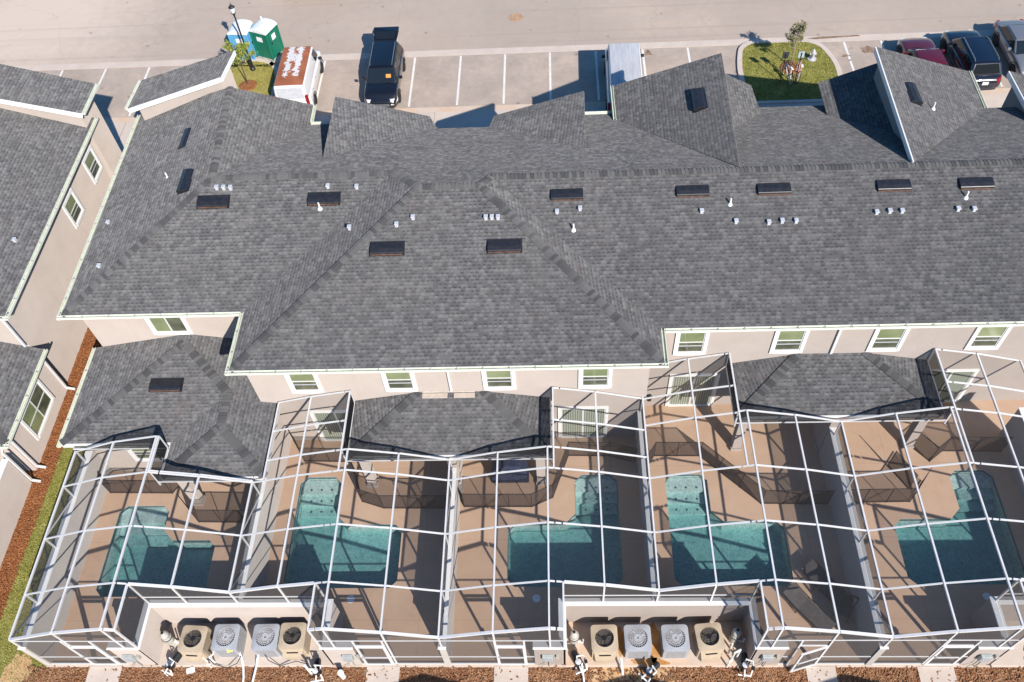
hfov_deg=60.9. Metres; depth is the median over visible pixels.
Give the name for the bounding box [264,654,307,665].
pipe run
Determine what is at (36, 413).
window
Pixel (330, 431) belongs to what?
sliding door
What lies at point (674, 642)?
air conditioner
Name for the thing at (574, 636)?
pool filter
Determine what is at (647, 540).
dividing wall
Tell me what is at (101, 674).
garden path
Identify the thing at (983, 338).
window
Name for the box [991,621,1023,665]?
equipment slab
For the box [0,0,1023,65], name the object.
road
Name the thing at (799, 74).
bicycle
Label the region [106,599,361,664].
alcove wall
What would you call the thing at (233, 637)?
air conditioner
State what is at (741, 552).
swimming pool
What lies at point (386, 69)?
parked car
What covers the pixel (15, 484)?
yard wall
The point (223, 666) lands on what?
pipe run
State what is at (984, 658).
meter box
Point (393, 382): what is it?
window
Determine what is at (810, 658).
screen door
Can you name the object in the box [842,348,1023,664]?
screen enclosure
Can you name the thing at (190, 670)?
valve box
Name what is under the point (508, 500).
pool fence
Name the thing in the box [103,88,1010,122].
parking edge
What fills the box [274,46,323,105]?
parked van
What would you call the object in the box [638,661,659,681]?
pool pump
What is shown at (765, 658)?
meter box
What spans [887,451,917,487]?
pool fence
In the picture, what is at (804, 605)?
sun lounger
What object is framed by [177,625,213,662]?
air conditioner
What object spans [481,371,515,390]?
window
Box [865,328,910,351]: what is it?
window
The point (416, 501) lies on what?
pool fence
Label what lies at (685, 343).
window
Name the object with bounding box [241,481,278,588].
dividing wall
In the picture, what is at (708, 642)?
air conditioner
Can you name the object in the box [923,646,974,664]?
screen door
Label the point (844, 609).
folding chair
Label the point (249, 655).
equipment slab
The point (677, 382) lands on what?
sliding door
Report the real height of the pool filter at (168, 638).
1.030 m
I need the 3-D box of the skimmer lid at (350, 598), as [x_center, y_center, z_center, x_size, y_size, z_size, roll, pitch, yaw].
[-6.009,9.606,32.451,0.300,0.014,0.295,-1,54,3]
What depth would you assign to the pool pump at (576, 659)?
30.27 m
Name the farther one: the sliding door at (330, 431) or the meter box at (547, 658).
the sliding door at (330, 431)
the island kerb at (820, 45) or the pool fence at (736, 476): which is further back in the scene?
the island kerb at (820, 45)
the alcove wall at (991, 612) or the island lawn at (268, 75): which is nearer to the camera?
the alcove wall at (991, 612)
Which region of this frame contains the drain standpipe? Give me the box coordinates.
[337,669,345,679]
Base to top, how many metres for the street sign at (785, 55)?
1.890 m
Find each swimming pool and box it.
[96,506,214,596]
[284,477,401,587]
[507,474,622,586]
[665,474,792,585]
[895,470,1023,584]
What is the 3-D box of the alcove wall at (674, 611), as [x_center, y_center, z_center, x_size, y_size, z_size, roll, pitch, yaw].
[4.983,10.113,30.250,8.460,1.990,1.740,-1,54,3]
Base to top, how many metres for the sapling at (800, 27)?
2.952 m
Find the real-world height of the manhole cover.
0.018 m
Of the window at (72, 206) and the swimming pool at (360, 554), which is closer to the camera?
the swimming pool at (360, 554)
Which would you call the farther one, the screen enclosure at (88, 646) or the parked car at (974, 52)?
the parked car at (974, 52)
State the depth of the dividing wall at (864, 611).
31.53 m
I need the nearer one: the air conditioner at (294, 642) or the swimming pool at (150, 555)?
the air conditioner at (294, 642)
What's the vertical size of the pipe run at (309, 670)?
0.980 m
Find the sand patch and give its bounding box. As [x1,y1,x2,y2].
[0,653,682,681]
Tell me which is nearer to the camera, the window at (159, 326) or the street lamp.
the window at (159, 326)
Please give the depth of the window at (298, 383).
33.11 m
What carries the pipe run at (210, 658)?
on the pool deck
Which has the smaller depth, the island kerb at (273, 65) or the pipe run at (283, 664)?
the pipe run at (283, 664)
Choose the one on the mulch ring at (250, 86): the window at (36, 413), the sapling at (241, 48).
the sapling at (241, 48)
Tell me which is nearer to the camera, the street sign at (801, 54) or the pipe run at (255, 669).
the pipe run at (255, 669)
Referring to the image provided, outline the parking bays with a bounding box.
[37,36,1011,117]
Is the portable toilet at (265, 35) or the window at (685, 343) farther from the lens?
the portable toilet at (265, 35)
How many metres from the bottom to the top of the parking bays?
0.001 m
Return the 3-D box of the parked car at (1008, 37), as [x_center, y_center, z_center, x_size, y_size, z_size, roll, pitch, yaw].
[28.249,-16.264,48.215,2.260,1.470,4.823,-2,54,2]
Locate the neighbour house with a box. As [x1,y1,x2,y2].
[0,64,121,482]
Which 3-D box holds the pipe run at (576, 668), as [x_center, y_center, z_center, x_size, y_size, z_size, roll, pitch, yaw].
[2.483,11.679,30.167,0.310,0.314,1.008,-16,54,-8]
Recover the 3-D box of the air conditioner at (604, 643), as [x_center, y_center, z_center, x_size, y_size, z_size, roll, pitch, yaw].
[3.222,10.584,30.473,0.920,0.943,1.050,-2,54,2]
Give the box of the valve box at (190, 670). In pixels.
[186,667,194,673]
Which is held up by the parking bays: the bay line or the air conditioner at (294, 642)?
the bay line
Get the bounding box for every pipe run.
[203,652,215,667]
[208,656,240,667]
[239,652,244,681]
[251,655,258,681]
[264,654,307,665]
[304,664,313,673]
[575,663,584,681]
[620,658,623,674]
[726,643,740,667]
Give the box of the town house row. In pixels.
[56,47,1023,505]
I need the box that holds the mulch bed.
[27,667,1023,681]
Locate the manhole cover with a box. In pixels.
[509,13,522,21]
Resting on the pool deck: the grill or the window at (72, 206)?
the grill
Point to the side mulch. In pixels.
(29, 473)
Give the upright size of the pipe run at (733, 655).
1.300 m
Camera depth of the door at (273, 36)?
51.87 m
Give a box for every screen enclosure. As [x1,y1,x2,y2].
[8,402,279,664]
[229,390,453,664]
[438,387,659,664]
[644,352,893,672]
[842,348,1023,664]
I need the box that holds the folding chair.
[833,591,858,621]
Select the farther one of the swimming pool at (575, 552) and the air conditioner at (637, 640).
the swimming pool at (575, 552)
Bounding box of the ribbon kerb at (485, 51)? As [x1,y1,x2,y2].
[13,30,992,70]
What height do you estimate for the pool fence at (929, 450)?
1.180 m
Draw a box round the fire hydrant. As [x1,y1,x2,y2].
[807,49,816,61]
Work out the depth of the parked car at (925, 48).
47.94 m
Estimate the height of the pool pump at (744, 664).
0.720 m
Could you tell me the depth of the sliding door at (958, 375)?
34.72 m
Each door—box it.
[68,647,120,664]
[248,33,256,55]
[268,29,281,56]
[310,410,345,440]
[355,647,393,664]
[495,647,526,664]
[558,406,608,437]
[665,373,720,406]
[789,646,828,672]
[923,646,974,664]
[944,369,979,401]
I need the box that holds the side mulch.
[0,331,98,619]
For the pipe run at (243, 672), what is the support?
on the mulch bed
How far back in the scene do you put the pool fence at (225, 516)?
34.08 m
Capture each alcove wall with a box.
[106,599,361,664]
[533,598,788,664]
[959,596,1023,664]
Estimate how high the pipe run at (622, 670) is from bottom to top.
0.464 m
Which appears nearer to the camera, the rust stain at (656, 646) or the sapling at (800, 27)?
the rust stain at (656, 646)
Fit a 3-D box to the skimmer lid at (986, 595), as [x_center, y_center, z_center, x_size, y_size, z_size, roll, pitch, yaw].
[17.035,9.162,31.245,0.300,0.014,0.295,-1,54,3]
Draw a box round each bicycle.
[780,60,793,86]
[796,58,806,83]
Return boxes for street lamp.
[228,3,255,70]
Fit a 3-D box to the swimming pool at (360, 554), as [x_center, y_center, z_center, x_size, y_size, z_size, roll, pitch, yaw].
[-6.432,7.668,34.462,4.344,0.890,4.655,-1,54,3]
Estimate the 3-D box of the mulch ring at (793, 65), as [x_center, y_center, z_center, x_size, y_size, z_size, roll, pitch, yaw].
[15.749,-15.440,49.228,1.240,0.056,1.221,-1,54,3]
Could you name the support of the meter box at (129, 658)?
attached to the alcove wall at (156, 619)
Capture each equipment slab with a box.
[159,623,331,665]
[566,622,744,665]
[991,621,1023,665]
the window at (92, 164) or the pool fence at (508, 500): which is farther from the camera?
the window at (92, 164)
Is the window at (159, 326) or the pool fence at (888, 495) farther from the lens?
the window at (159, 326)
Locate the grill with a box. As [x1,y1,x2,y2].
[491,460,528,482]
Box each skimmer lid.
[347,595,354,602]
[532,594,540,601]
[983,592,990,599]
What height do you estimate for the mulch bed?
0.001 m
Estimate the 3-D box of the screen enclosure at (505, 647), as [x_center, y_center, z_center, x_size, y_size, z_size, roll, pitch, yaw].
[1.385,5.995,32.192,7.330,3.905,10.650,-1,54,3]
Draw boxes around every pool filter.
[160,630,178,645]
[569,630,583,644]
[729,628,745,643]
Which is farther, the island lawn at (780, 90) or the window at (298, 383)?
the island lawn at (780, 90)
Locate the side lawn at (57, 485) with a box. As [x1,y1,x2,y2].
[0,344,102,677]
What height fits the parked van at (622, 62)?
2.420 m
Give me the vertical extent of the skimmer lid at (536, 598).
0.014 m
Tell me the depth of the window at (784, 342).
32.91 m
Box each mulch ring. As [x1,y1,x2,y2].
[239,80,256,90]
[780,61,801,74]
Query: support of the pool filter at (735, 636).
on the equipment slab at (583, 629)
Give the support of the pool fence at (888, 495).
on the pool deck
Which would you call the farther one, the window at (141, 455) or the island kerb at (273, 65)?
the island kerb at (273, 65)
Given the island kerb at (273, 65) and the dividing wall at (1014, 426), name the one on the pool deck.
the dividing wall at (1014, 426)
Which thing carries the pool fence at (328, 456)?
on the pool deck
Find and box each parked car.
[361,26,405,108]
[896,37,948,65]
[940,29,1001,89]
[992,19,1023,73]
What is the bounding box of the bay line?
[59,41,1002,115]
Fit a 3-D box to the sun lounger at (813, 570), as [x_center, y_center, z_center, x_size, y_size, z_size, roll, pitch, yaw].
[11.375,8.871,31.526,0.700,0.519,1.935,-33,58,-19]
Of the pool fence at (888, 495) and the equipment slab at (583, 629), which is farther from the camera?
the pool fence at (888, 495)
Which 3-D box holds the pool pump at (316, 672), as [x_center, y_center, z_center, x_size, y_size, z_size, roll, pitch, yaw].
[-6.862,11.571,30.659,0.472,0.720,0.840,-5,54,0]
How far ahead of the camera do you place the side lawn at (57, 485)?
34.17 m
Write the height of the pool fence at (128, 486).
1.180 m
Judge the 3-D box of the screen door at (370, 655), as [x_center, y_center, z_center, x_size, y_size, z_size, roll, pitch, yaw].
[-4.732,10.907,30.147,1.000,2.020,0.120,-1,54,3]
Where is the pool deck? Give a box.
[63,400,1023,664]
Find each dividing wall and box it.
[17,450,112,664]
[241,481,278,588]
[438,468,460,664]
[635,410,655,587]
[819,427,888,664]
[999,407,1023,500]
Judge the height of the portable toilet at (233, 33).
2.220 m
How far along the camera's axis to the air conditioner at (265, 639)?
30.84 m
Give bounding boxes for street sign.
[780,52,789,80]
[794,51,804,83]
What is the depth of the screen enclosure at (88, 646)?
30.61 m
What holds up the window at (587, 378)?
in the town house row
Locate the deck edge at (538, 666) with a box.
[46,665,1022,666]
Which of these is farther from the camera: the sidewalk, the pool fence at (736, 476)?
the sidewalk
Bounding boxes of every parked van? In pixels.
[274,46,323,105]
[602,43,643,110]
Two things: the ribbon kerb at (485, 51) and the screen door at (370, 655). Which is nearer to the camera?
the screen door at (370, 655)
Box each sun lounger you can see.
[782,582,835,628]
[801,558,853,607]
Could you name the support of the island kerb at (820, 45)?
on the parking bays
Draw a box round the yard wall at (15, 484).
[0,459,31,566]
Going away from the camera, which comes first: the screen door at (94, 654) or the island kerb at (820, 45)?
the screen door at (94, 654)
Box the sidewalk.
[106,93,1007,151]
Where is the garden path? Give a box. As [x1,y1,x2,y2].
[85,666,956,681]
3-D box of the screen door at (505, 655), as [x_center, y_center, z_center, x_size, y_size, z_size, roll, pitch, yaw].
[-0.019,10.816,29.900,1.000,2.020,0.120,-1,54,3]
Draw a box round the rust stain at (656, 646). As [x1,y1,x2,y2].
[617,622,669,665]
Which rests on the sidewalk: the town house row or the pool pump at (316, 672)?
the town house row
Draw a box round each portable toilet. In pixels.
[227,19,257,59]
[249,16,283,61]
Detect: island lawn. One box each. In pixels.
[230,61,274,94]
[742,42,836,100]
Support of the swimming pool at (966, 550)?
in the pool deck
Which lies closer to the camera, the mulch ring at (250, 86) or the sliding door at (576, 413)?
the sliding door at (576, 413)
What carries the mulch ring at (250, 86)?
on the island lawn at (268, 75)
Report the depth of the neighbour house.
38.29 m
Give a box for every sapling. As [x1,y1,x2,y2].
[221,39,257,83]
[783,19,807,65]
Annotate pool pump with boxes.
[161,652,181,675]
[311,658,323,681]
[571,650,587,675]
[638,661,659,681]
[738,652,754,678]
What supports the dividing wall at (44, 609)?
on the pool deck
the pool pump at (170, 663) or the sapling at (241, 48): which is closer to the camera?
the pool pump at (170, 663)
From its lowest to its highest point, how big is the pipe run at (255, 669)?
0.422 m
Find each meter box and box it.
[122,654,142,666]
[341,654,359,666]
[540,654,558,666]
[755,654,779,666]
[966,654,998,666]
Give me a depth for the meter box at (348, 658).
30.02 m
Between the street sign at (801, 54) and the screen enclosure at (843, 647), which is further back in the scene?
the street sign at (801, 54)
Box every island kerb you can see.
[235,58,277,95]
[737,39,841,103]
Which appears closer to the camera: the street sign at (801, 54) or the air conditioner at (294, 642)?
the air conditioner at (294, 642)
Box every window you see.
[20,378,54,440]
[62,188,84,228]
[82,145,102,183]
[126,446,168,461]
[144,317,192,334]
[284,374,323,393]
[380,372,417,391]
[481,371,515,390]
[578,369,612,388]
[673,332,709,355]
[769,330,809,353]
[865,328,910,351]
[964,326,1012,349]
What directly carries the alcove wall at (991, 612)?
on the pool deck
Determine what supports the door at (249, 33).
in the portable toilet at (233, 33)
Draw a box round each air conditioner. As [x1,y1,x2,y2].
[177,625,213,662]
[211,624,246,656]
[251,624,282,656]
[278,622,310,659]
[591,624,617,662]
[623,624,651,658]
[659,624,689,658]
[692,622,724,661]
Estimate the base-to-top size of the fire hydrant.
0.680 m
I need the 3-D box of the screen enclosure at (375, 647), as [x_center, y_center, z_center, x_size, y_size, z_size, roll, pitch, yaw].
[-5.915,6.711,32.153,7.330,3.905,9.225,-1,54,3]
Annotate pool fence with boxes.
[97,472,178,493]
[177,494,244,522]
[288,430,344,461]
[351,462,446,508]
[458,441,636,507]
[648,442,834,504]
[859,467,931,502]
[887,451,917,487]
[913,433,1013,461]
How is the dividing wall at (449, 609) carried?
on the pool deck
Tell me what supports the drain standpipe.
on the mulch bed
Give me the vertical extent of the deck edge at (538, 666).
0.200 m
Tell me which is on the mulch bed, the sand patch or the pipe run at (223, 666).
the sand patch
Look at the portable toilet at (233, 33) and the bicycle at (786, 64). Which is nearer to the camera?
the bicycle at (786, 64)
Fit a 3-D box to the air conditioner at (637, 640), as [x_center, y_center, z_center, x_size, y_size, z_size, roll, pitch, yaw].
[4.370,10.509,30.452,0.920,0.943,0.920,-2,54,2]

